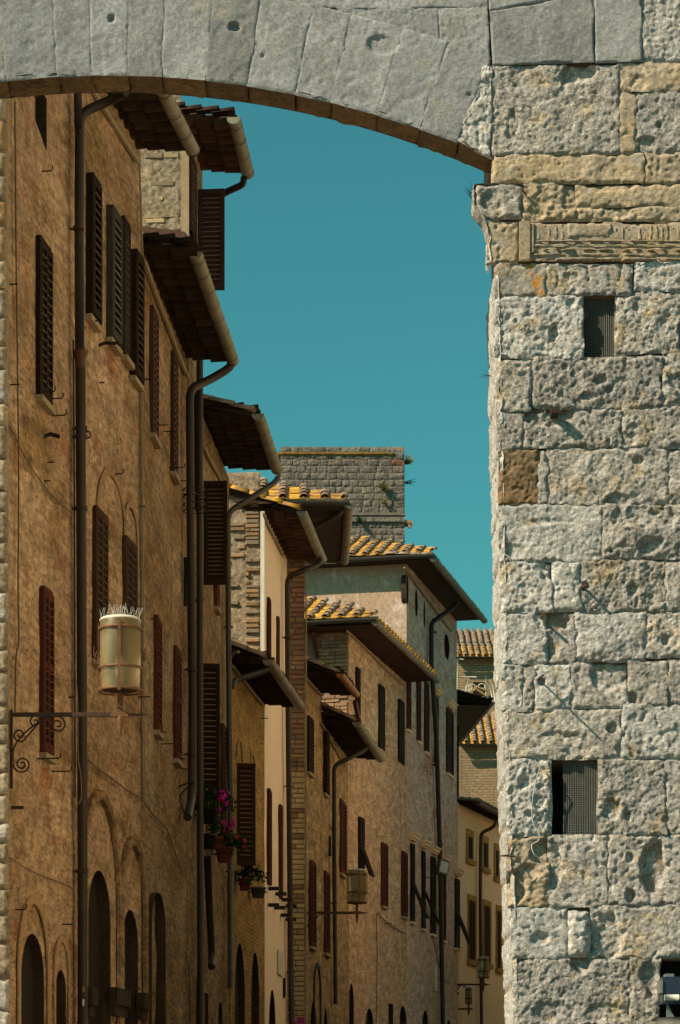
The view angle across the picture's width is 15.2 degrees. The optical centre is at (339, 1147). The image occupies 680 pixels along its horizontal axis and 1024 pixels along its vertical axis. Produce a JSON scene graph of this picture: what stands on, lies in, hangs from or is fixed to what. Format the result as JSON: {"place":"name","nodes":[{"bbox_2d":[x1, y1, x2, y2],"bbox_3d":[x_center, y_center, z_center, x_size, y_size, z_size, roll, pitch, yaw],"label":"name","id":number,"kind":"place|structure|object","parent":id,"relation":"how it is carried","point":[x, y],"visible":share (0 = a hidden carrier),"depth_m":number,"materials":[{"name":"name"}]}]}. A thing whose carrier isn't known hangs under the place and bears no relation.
{"place":"outdoors","nodes":[
{"label":"outdoors","id":0,"kind":"place"},
{"bbox_2d":[181,95,494,642],"label":"sky","id":1,"kind":"structure","parent":0,"point":[354,300],"materials":[{"name":"blue"}]},
{"label":"ground","id":2,"kind":"structure","parent":0,"visible":0},
{"bbox_2d":[8,93,199,1023],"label":"rendered house","id":3,"kind":"structure","parent":2,"relation":"on","point":[76,383],"depth_m":30.82,"materials":[{"name":"brick"}]},
{"bbox_2d":[21,939,33,1023],"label":"doorway","id":4,"kind":"structure","parent":3,"relation":"in","point":[27,971],"depth_m":29.24,"materials":[{"name":"brown wood"}]},
{"bbox_2d":[36,235,51,393],"bbox_3d":[-3.417,-9.544,29.453,0.051,1.836,0.566,0,0,8],"label":"window frame","id":5,"kind":"structure","parent":3,"relation":"in","point":[38,238],"depth_m":29.17,"materials":[{"name":"brown paint"}]},
{"bbox_2d":[43,251,49,390],"bbox_3d":[-3.431,-9.529,29.465,0.060,1.766,0.506,0,0,8],"label":"window pane","id":6,"kind":"structure","parent":3,"relation":"in","point":[43,251],"depth_m":29.41,"materials":[{"name":"black glass"}]},
{"bbox_2d":[39,585,53,755],"bbox_3d":[-3.401,-5.520,29.574,0.051,1.919,0.472,0,0,8],"label":"window frame","id":7,"kind":"structure","parent":3,"relation":"in","point":[42,589],"depth_m":29.34,"materials":[{"name":"paint"}]},
{"bbox_2d":[45,599,51,751],"bbox_3d":[-3.415,-5.505,29.586,0.060,1.849,0.412,0,0,8],"label":"window pane","id":8,"kind":"structure","parent":3,"relation":"in","point":[46,599],"depth_m":29.69,"materials":[{"name":"black glass"}]},
{"bbox_2d":[10,603,146,808],"bbox_3d":[-2.868,-4.837,28.000,1.511,2.242,0.491,0,0,0],"label":"wall lantern","id":9,"kind":"object","parent":3,"relation":"attached to","point":[120,668],"depth_m":27.88,"materials":[{"name":"metal"}]},
{"bbox_2d":[85,172,101,324],"bbox_3d":[-3.070,-11.212,31.810,0.096,1.756,0.501,0,0,8],"label":"window frame","id":10,"kind":"structure","parent":3,"relation":"in","point":[89,254],"depth_m":31.56,"materials":[{"name":"brown paint"}]},
{"bbox_2d":[88,876,100,1023],"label":"doorway","id":11,"kind":"structure","parent":3,"relation":"in","point":[94,907],"depth_m":32.52,"materials":[{"name":"brown wood"}]},
{"bbox_2d":[96,191,96,306],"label":"window pane","id":12,"kind":"structure","parent":3,"relation":"in","point":[96,191],"depth_m":31.99,"materials":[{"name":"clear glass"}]},
{"bbox_2d":[92,505,108,657],"bbox_3d":[-3.030,-7.098,32.267,0.051,1.922,0.680,0,0,8],"label":"window frame","id":13,"kind":"structure","parent":3,"relation":"in","point":[94,509],"depth_m":31.93,"materials":[{"name":"brown paint"}]},
{"bbox_2d":[99,519,105,649],"bbox_3d":[-3.044,-7.083,32.279,0.060,1.852,0.620,0,0,8],"label":"window pane","id":14,"kind":"structure","parent":3,"relation":"in","point":[99,519],"depth_m":32.21,"materials":[{"name":"black glass"}]},
{"bbox_2d":[106,204,121,348],"bbox_3d":[-2.917,-11.256,32.963,0.086,1.707,0.559,0,0,8],"label":"window frame","id":15,"kind":"structure","parent":3,"relation":"in","point":[110,208],"depth_m":32.69,"materials":[{"name":"paint"}]},
{"bbox_2d":[115,222,117,331],"bbox_3d":[-2.948,-11.241,32.977,0.060,1.637,0.499,0,0,8],"label":"window pane","id":16,"kind":"structure","parent":3,"relation":"in","point":[116,237],"depth_m":33.10,"materials":[{"name":"black glass"}]},
{"bbox_2d":[121,215,129,353],"bbox_3d":[-2.832,-11.364,33.758,0.036,1.841,0.427,0,0,8],"label":"window frame","id":17,"kind":"structure","parent":3,"relation":"in","point":[123,216],"depth_m":33.55,"materials":[{"name":"brown paint"}]},
{"bbox_2d":[125,916,128,1023],"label":"doorway","id":18,"kind":"structure","parent":3,"relation":"in","point":[126,925],"depth_m":34.43,"materials":[{"name":"brown wood"}]},
{"bbox_2d":[124,219,129,353],"bbox_3d":[-2.839,-11.349,33.769,0.060,1.771,0.367,0,0,8],"label":"window pane","id":19,"kind":"structure","parent":3,"relation":"in","point":[128,233],"depth_m":33.74,"materials":[{"name":"black glass"}]},
{"bbox_2d":[122,535,137,616],"bbox_3d":[-2.796,-7.147,33.966,0.051,1.879,0.723,0,0,8],"label":"window frame","id":20,"kind":"structure","parent":3,"relation":"in","point":[124,538],"depth_m":33.61,"materials":[{"name":"brown paint"}]},
{"bbox_2d":[128,547,135,615],"bbox_3d":[-2.810,-7.132,33.978,0.060,1.809,0.663,0,0,8],"label":"window pane","id":21,"kind":"structure","parent":3,"relation":"in","point":[134,562],"depth_m":34.11,"materials":[{"name":"black glass"}]},
{"bbox_2d":[130,248,144,384],"bbox_3d":[-2.728,-11.174,34.301,0.096,1.697,0.501,0,0,8],"label":"window frame","id":22,"kind":"structure","parent":3,"relation":"in","point":[133,251],"depth_m":34.05,"materials":[{"name":"brown paint"}]},
{"bbox_2d":[155,905,156,1023],"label":"doorway","id":23,"kind":"structure","parent":3,"relation":"in","point":[155,905],"depth_m":36.30,"materials":[{"name":"brown wood"}]},
{"bbox_2d":[141,232,238,1023],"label":"worn house","id":24,"kind":"structure","parent":2,"relation":"on","point":[184,318],"depth_m":37.47,"materials":[{"name":"brick"}]},
{"bbox_2d":[149,317,154,424],"bbox_3d":[-2.630,-10.882,35.922,0.060,1.724,0.510,0,0,4],"label":"window pane","id":25,"kind":"structure","parent":24,"relation":"in","point":[154,317],"depth_m":35.82,"materials":[{"name":"black glass"}]},
{"bbox_2d":[150,305,158,431],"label":"window frame","id":26,"kind":"structure","parent":24,"relation":"in","point":[152,308],"depth_m":35.63,"materials":[{"name":"brown paint"}]},
{"bbox_2d":[153,614,160,728],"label":"window frame","id":27,"kind":"structure","parent":24,"relation":"in","point":[155,615],"depth_m":36.00,"materials":[{"name":"paint"}]},
{"bbox_2d":[170,350,177,470],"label":"window frame","id":28,"kind":"structure","parent":24,"relation":"in","point":[172,351],"depth_m":37.83,"materials":[{"name":"brown paint"}]},
{"bbox_2d":[173,645,180,757],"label":"window frame","id":29,"kind":"structure","parent":24,"relation":"in","point":[175,647],"depth_m":38.13,"materials":[{"name":"paint"}]},
{"bbox_2d":[139,95,253,1023],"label":"tall house","id":30,"kind":"structure","parent":2,"relation":"on","point":[178,201],"depth_m":40.43,"materials":[{"name":"stone"}]},
{"bbox_2d":[189,162,195,235],"bbox_3d":[-2.345,-15.005,40.333,0.060,1.216,0.706,0,0,3],"label":"window pane","id":31,"kind":"structure","parent":30,"relation":"in","point":[192,162],"depth_m":40.32,"materials":[{"name":"black glass"}]},
{"bbox_2d":[189,157,196,230],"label":"window frame","id":32,"kind":"structure","parent":30,"relation":"in","point":[190,158],"depth_m":39.94,"materials":[{"name":"brown paint"}]},
{"bbox_2d":[194,392,195,505],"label":"window frame","id":33,"kind":"structure","parent":30,"relation":"in","point":[195,392],"depth_m":40.50,"materials":[{"name":"brown paint"}]},
{"bbox_2d":[204,833,216,849],"bbox_3d":[-2.272,-4.992,41.608,0.544,0.240,0.301,0,0,0],"label":"planter","id":34,"kind":"object","parent":30,"relation":"attached to","point":[209,841],"visible":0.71,"depth_m":41.51,"materials":[{"name":"black plastic"}]},
{"bbox_2d":[194,784,236,823],"bbox_3d":[-2.095,-5.510,40.849,0.882,0.634,0.598,0,0,0],"label":"potted plant","id":35,"kind":"object","parent":30,"relation":"attached to","point":[210,814],"visible":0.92,"depth_m":40.75,"materials":[{"name":"green plant"}]},
{"bbox_2d":[203,394,282,1023],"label":"narrow house","id":36,"kind":"structure","parent":2,"relation":"on","point":[236,435],"depth_m":43.09,"materials":[{"name":"brick"}]},
{"bbox_2d":[214,585,219,605],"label":"window frame","id":37,"kind":"structure","parent":36,"relation":"in","point":[215,586],"depth_m":43.49,"materials":[{"name":"paint"}]},
{"bbox_2d":[205,816,234,849],"bbox_3d":[-2.084,-5.254,42.447,0.641,0.565,0.469,0,0,-12],"label":"potted plant","id":38,"kind":"object","parent":36,"relation":"attached to","point":[214,829],"visible":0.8,"depth_m":42.38,"materials":[{"name":"green plant"}]},
{"bbox_2d":[220,723,226,827],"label":"window frame","id":39,"kind":"structure","parent":36,"relation":"in","point":[222,725],"depth_m":44.44,"materials":[{"name":"brown paint"}]},
{"bbox_2d":[211,827,251,862],"bbox_3d":[-1.927,-5.107,43.023,0.887,0.586,0.590,0,0,0],"label":"potted plant","id":40,"kind":"object","parent":36,"relation":"attached to","point":[224,854],"visible":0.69,"depth_m":42.92,"materials":[{"name":"green plant"}]},
{"bbox_2d":[229,640,304,1023],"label":"brick house","id":41,"kind":"structure","parent":2,"relation":"on","point":[260,680],"depth_m":47.72,"materials":[{"name":"brown brick"}]},
{"bbox_2d":[235,956,238,1023],"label":"doorway","id":42,"kind":"structure","parent":41,"relation":"in","point":[236,971],"depth_m":47.50,"materials":[{"name":"brown wood"}]},
{"bbox_2d":[234,865,269,890],"bbox_3d":[-1.705,-4.960,46.597,0.834,0.519,0.486,0,0,0],"label":"potted plant","id":43,"kind":"object","parent":41,"relation":"attached to","point":[244,883],"visible":0.99,"depth_m":46.53,"materials":[{"name":"green plant"}]},
{"bbox_2d":[251,975,252,1023],"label":"doorway","id":44,"kind":"structure","parent":41,"relation":"in","point":[252,975],"depth_m":49.64,"materials":[{"name":"brown wood"}]},
{"bbox_2d":[249,887,266,898],"bbox_3d":[-1.647,-4.838,48.446,0.559,0.200,0.342,0,0,30],"label":"planter","id":45,"kind":"object","parent":41,"relation":"attached to","point":[258,892],"visible":0.96,"depth_m":48.29,"materials":[{"name":"brown ceramic"}]},
{"bbox_2d":[227,472,326,1023],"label":"cream house","id":46,"kind":"structure","parent":2,"relation":"on","point":[270,536],"depth_m":51.91,"materials":[{"name":"paint"}]},
{"bbox_2d":[266,597,270,650],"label":"window frame","id":47,"kind":"structure","parent":46,"relation":"in","point":[267,608],"depth_m":50.94,"materials":[{"name":"paint"}]},
{"bbox_2d":[267,788,271,885],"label":"window frame","id":48,"kind":"structure","parent":46,"relation":"in","point":[268,789],"depth_m":50.99,"materials":[{"name":"paint"}]},
{"bbox_2d":[276,616,279,665],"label":"window frame","id":49,"kind":"structure","parent":46,"relation":"in","point":[277,617],"depth_m":52.58,"materials":[{"name":"paint"}]},
{"bbox_2d":[278,804,282,898],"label":"window frame","id":50,"kind":"structure","parent":46,"relation":"in","point":[280,805],"depth_m":53.02,"materials":[{"name":"paint"}]},
{"bbox_2d":[260,477,353,1023],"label":"pier house","id":51,"kind":"structure","parent":2,"relation":"on","point":[331,520],"depth_m":54.58,"materials":[{"name":"brown brick"}]},
{"bbox_2d":[294,1017,304,1023],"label":"shop sign","id":52,"kind":"object","parent":51,"relation":"attached to","point":[299,1020],"visible":1,"depth_m":54.20,"materials":[{"name":"pink paint"}]},
{"bbox_2d":[307,869,366,939],"bbox_3d":[-0.088,-5.513,58.600,1.446,1.793,0.473,0,0,0],"label":"wall lantern","id":53,"kind":"object","parent":51,"relation":"attached to","point":[356,892],"depth_m":58.45,"materials":[{"name":"metal"}]},
{"bbox_2d":[307,656,361,1023],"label":"house","id":54,"kind":"structure","parent":2,"relation":"on","point":[322,677],"depth_m":60.31,"materials":[{"name":"paint"}]},
{"bbox_2d":[307,715,312,770],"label":"window frame","id":55,"kind":"structure","parent":54,"relation":"in","point":[308,716],"depth_m":59.41,"materials":[{"name":"brown paint"}]},
{"bbox_2d":[309,860,315,945],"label":"window frame","id":56,"kind":"structure","parent":54,"relation":"in","point":[310,861],"depth_m":59.71,"materials":[{"name":"paint"}]},
{"bbox_2d":[311,866,314,946],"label":"window pane","id":57,"kind":"structure","parent":54,"relation":"in","point":[312,866],"depth_m":59.98,"materials":[{"name":"black glass"}]},
{"bbox_2d":[278,447,411,564],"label":"stone tower","id":58,"kind":"structure","parent":2,"relation":"on","point":[360,475],"depth_m":87.99,"materials":[{"name":"stone"}]},
{"bbox_2d":[379,482,391,490],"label":"weed","id":59,"kind":"object","parent":58,"relation":"on","point":[383,487],"visible":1,"depth_m":87.81,"materials":[{"name":"green plant"}]},
{"bbox_2d":[405,455,415,464],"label":"weed","id":60,"kind":"object","parent":58,"relation":"on","point":[408,460],"visible":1,"depth_m":88.28,"materials":[{"name":"green plant"}]},
{"bbox_2d":[321,702,384,1023],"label":"gabled house","id":61,"kind":"structure","parent":2,"relation":"on","point":[346,737],"depth_m":63.48,"materials":[{"name":"paint"}]},
{"bbox_2d":[323,731,329,794],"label":"window frame","id":62,"kind":"structure","parent":61,"relation":"in","point":[324,732],"depth_m":61.87,"materials":[{"name":"brown paint"}]},
{"bbox_2d":[324,870,329,951],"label":"window frame","id":63,"kind":"structure","parent":61,"relation":"in","point":[325,871],"depth_m":62.02,"materials":[{"name":"paint"}]},
{"bbox_2d":[329,879,329,948],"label":"window pane","id":64,"kind":"structure","parent":61,"relation":"in","point":[329,879],"depth_m":62.87,"materials":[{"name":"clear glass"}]},
{"bbox_2d":[339,798,345,871],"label":"window frame","id":65,"kind":"structure","parent":61,"relation":"in","point":[340,800],"depth_m":65.33,"materials":[{"name":"paint"}]},
{"bbox_2d":[342,805,344,869],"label":"window pane","id":66,"kind":"structure","parent":61,"relation":"in","point":[342,805],"depth_m":66.11,"materials":[{"name":"black glass"}]},
{"bbox_2d":[307,595,439,1023],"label":"corner house","id":67,"kind":"structure","parent":2,"relation":"on","point":[378,661],"depth_m":70.36,"materials":[{"name":"brick"}]},
{"bbox_2d":[358,816,364,868],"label":"window frame","id":68,"kind":"structure","parent":67,"relation":"in","point":[359,817],"depth_m":68.46,"materials":[{"name":"brown paint"}]},
{"bbox_2d":[360,822,363,868],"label":"window pane","id":69,"kind":"structure","parent":67,"relation":"in","point":[361,858],"depth_m":68.68,"materials":[{"name":"black glass"}]},
{"bbox_2d":[378,684,384,750],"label":"window frame","id":70,"kind":"structure","parent":67,"relation":"in","point":[378,684],"depth_m":70.91,"materials":[{"name":"brown paint"}]},
{"bbox_2d":[380,690,383,749],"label":"window pane","id":71,"kind":"structure","parent":67,"relation":"in","point":[381,690],"depth_m":71.15,"materials":[{"name":"black glass"}]},
{"bbox_2d":[381,842,387,906],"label":"window frame","id":72,"kind":"structure","parent":67,"relation":"in","point":[382,843],"depth_m":71.24,"materials":[{"name":"paint"}]},
{"bbox_2d":[383,847,386,901],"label":"window pane","id":73,"kind":"structure","parent":67,"relation":"in","point":[383,847],"depth_m":71.42,"materials":[{"name":"black glass"}]},
{"bbox_2d":[398,699,404,764],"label":"window frame","id":74,"kind":"structure","parent":67,"relation":"in","point":[399,700],"depth_m":73.48,"materials":[{"name":"brown paint"}]},
{"bbox_2d":[400,704,403,763],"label":"window pane","id":75,"kind":"structure","parent":67,"relation":"in","point":[400,704],"depth_m":74.04,"materials":[{"name":"black glass"}]},
{"bbox_2d":[401,851,406,915],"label":"window frame","id":76,"kind":"structure","parent":67,"relation":"in","point":[401,851],"depth_m":73.93,"materials":[{"name":"paint"}]},
{"bbox_2d":[307,534,487,1023],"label":"oculus house","id":77,"kind":"structure","parent":2,"relation":"on","point":[421,602],"depth_m":77.31,"materials":[{"name":"brick"}]},
{"bbox_2d":[406,682,411,730],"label":"window frame","id":78,"kind":"structure","parent":77,"relation":"in","point":[406,682],"depth_m":74.64,"materials":[{"name":"paint"}]},
{"bbox_2d":[410,843,414,920],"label":"window frame","id":79,"kind":"structure","parent":77,"relation":"in","point":[411,844],"depth_m":75.23,"materials":[{"name":"brown paint"}]},
{"bbox_2d":[412,848,414,921],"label":"window pane","id":80,"kind":"structure","parent":77,"relation":"in","point":[413,893],"depth_m":75.41,"materials":[{"name":"black glass"}]},
{"bbox_2d":[416,682,417,739],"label":"window frame","id":81,"kind":"structure","parent":77,"relation":"in","point":[416,682],"depth_m":76.19,"materials":[{"name":"paint"}]},
{"bbox_2d":[421,851,425,928],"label":"window frame","id":82,"kind":"structure","parent":77,"relation":"in","point":[421,851],"depth_m":76.92,"materials":[{"name":"brown paint"}]},
{"bbox_2d":[424,682,428,750],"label":"window frame","id":83,"kind":"structure","parent":77,"relation":"in","point":[424,682],"depth_m":77.33,"materials":[{"name":"paint"}]},
{"bbox_2d":[430,856,435,932],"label":"window frame","id":84,"kind":"structure","parent":77,"relation":"in","point":[431,857],"depth_m":78.34,"materials":[{"name":"brown paint"}]},
{"bbox_2d":[426,859,449,877],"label":"floodlight","id":85,"kind":"object","parent":77,"relation":"attached to","point":[442,867],"visible":1,"depth_m":77.21,"materials":[{"name":"white paint"}]},
{"bbox_2d":[445,878,445,936],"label":"window pane","id":86,"kind":"structure","parent":77,"relation":"in","point":[445,878],"depth_m":80.65,"materials":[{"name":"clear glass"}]},
{"bbox_2d":[446,707,452,771],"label":"window frame","id":87,"kind":"structure","parent":77,"relation":"in","point":[447,708],"depth_m":80.94,"materials":[{"name":"paint"}]},
{"bbox_2d":[448,712,451,770],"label":"window pane","id":88,"kind":"structure","parent":77,"relation":"in","point":[448,712],"depth_m":81.34,"materials":[{"name":"black glass"}]},
{"bbox_2d":[454,878,459,948],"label":"window frame","id":89,"kind":"structure","parent":77,"relation":"in","point":[455,878],"depth_m":82.42,"materials":[{"name":"brown paint"}]},
{"bbox_2d":[456,916,459,947],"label":"window pane","id":90,"kind":"structure","parent":77,"relation":"in","point":[457,922],"depth_m":82.74,"materials":[{"name":"black glass"}]},
{"bbox_2d":[457,956,490,994],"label":"wall lantern","id":91,"kind":"object","parent":77,"relation":"attached to","point":[483,968],"depth_m":82.88,"materials":[{"name":"metal"}]},
{"bbox_2d":[457,689,494,796],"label":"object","id":92,"kind":"structure","parent":2,"relation":"on","point":[473,709],"depth_m":92.68,"materials":[{"name":"wood"}]},
{"bbox_2d":[457,628,495,714],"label":"terrace house","id":93,"kind":"structure","parent":2,"relation":"on","point":[477,657],"depth_m":116.02,"materials":[{"name":"brick"}]},
{"bbox_2d":[457,658,494,705],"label":"pergola","id":94,"kind":"object","parent":93,"relation":"on","point":[476,676],"visible":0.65,"depth_m":111.99,"materials":[{"name":"white paint"}]},
{"bbox_2d":[465,683,490,697],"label":"furniture stack","id":95,"kind":"object","parent":93,"relation":"on","point":[476,688],"visible":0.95,"depth_m":110.77,"materials":[{"name":"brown wood"}]},
{"bbox_2d":[473,682,484,695],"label":"window","id":96,"kind":"structure","parent":93,"relation":"in","point":[475,692],"depth_m":115.95,"materials":[{"name":"brown paint"}]},
{"bbox_2d":[459,711,498,807],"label":"brick house","id":97,"kind":"structure","parent":2,"relation":"on","point":[478,771],"depth_m":106.02,"materials":[{"name":"brick"}]},
{"bbox_2d":[457,796,504,1023],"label":"ochre house","id":98,"kind":"structure","parent":2,"relation":"on","point":[478,851],"depth_m":86.33,"materials":[{"name":"paint"}]},
{"bbox_2d":[458,986,472,1015],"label":"wall lantern","id":99,"kind":"object","parent":98,"relation":"attached to","point":[468,994],"depth_m":83.94,"materials":[{"name":"metal"}]},
{"bbox_2d":[468,836,471,858],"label":"window","id":100,"kind":"structure","parent":98,"relation":"in","point":[469,838],"depth_m":85.49,"materials":[{"name":"black glass"}]},
{"bbox_2d":[470,904,473,956],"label":"window pane","id":101,"kind":"structure","parent":98,"relation":"in","point":[470,904],"depth_m":85.56,"materials":[{"name":"black glass"}]},
{"bbox_2d":[469,900,474,958],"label":"window frame","id":102,"kind":"structure","parent":98,"relation":"in","point":[469,900],"depth_m":85.29,"materials":[{"name":"paint"}]},
{"bbox_2d":[484,843,486,866],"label":"window","id":103,"kind":"structure","parent":98,"relation":"in","point":[485,845],"depth_m":87.39,"materials":[{"name":"black glass"}]},
{"bbox_2d":[484,905,489,956],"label":"window frame","id":104,"kind":"structure","parent":98,"relation":"in","point":[485,905],"depth_m":87.18,"materials":[{"name":"paint"}]},
{"bbox_2d":[486,909,488,956],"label":"window pane","id":105,"kind":"structure","parent":98,"relation":"in","point":[486,909],"depth_m":87.46,"materials":[{"name":"black glass"}]},
{"bbox_2d":[496,851,497,875],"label":"window","id":106,"kind":"structure","parent":98,"relation":"in","point":[496,851],"depth_m":88.90,"materials":[{"name":"black glass"}]},
{"bbox_2d":[498,914,499,964],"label":"window pane","id":107,"kind":"structure","parent":98,"relation":"in","point":[498,914],"depth_m":89.03,"materials":[{"name":"black glass"}]},
{"bbox_2d":[497,911,500,967],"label":"window frame","id":108,"kind":"structure","parent":98,"relation":"in","point":[497,911],"depth_m":89.03,"materials":[{"name":"paint"}]},
{"label":"street","id":109,"kind":"structure","parent":0,"visible":0},
{"bbox_2d":[0,99,9,1023],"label":"stone wall","id":110,"kind":"structure","parent":109,"relation":"on","point":[4,890],"depth_m":27.61,"materials":[{"name":"stone"}]},
{"bbox_2d":[0,0,679,1023],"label":"town gate","id":111,"kind":"structure","parent":109,"relation":"on","point":[566,112],"depth_m":15.00,"materials":[{"name":"stone"}]},
{"bbox_2d":[531,759,544,865],"bbox_3d":[1.163,-1.963,14.945,0.086,0.629,0.018,0,0,0],"label":"loose cable","id":112,"kind":"object","parent":111,"relation":"attached to","point":[532,815],"visible":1,"depth_m":14.94,"materials":[{"name":"white plastic"}]},
{"bbox_2d":[657,974,679,1023],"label":"spotlight","id":113,"kind":"object","parent":111,"relation":"attached to","point":[668,988],"visible":1,"depth_m":14.82,"materials":[{"name":"metal"}]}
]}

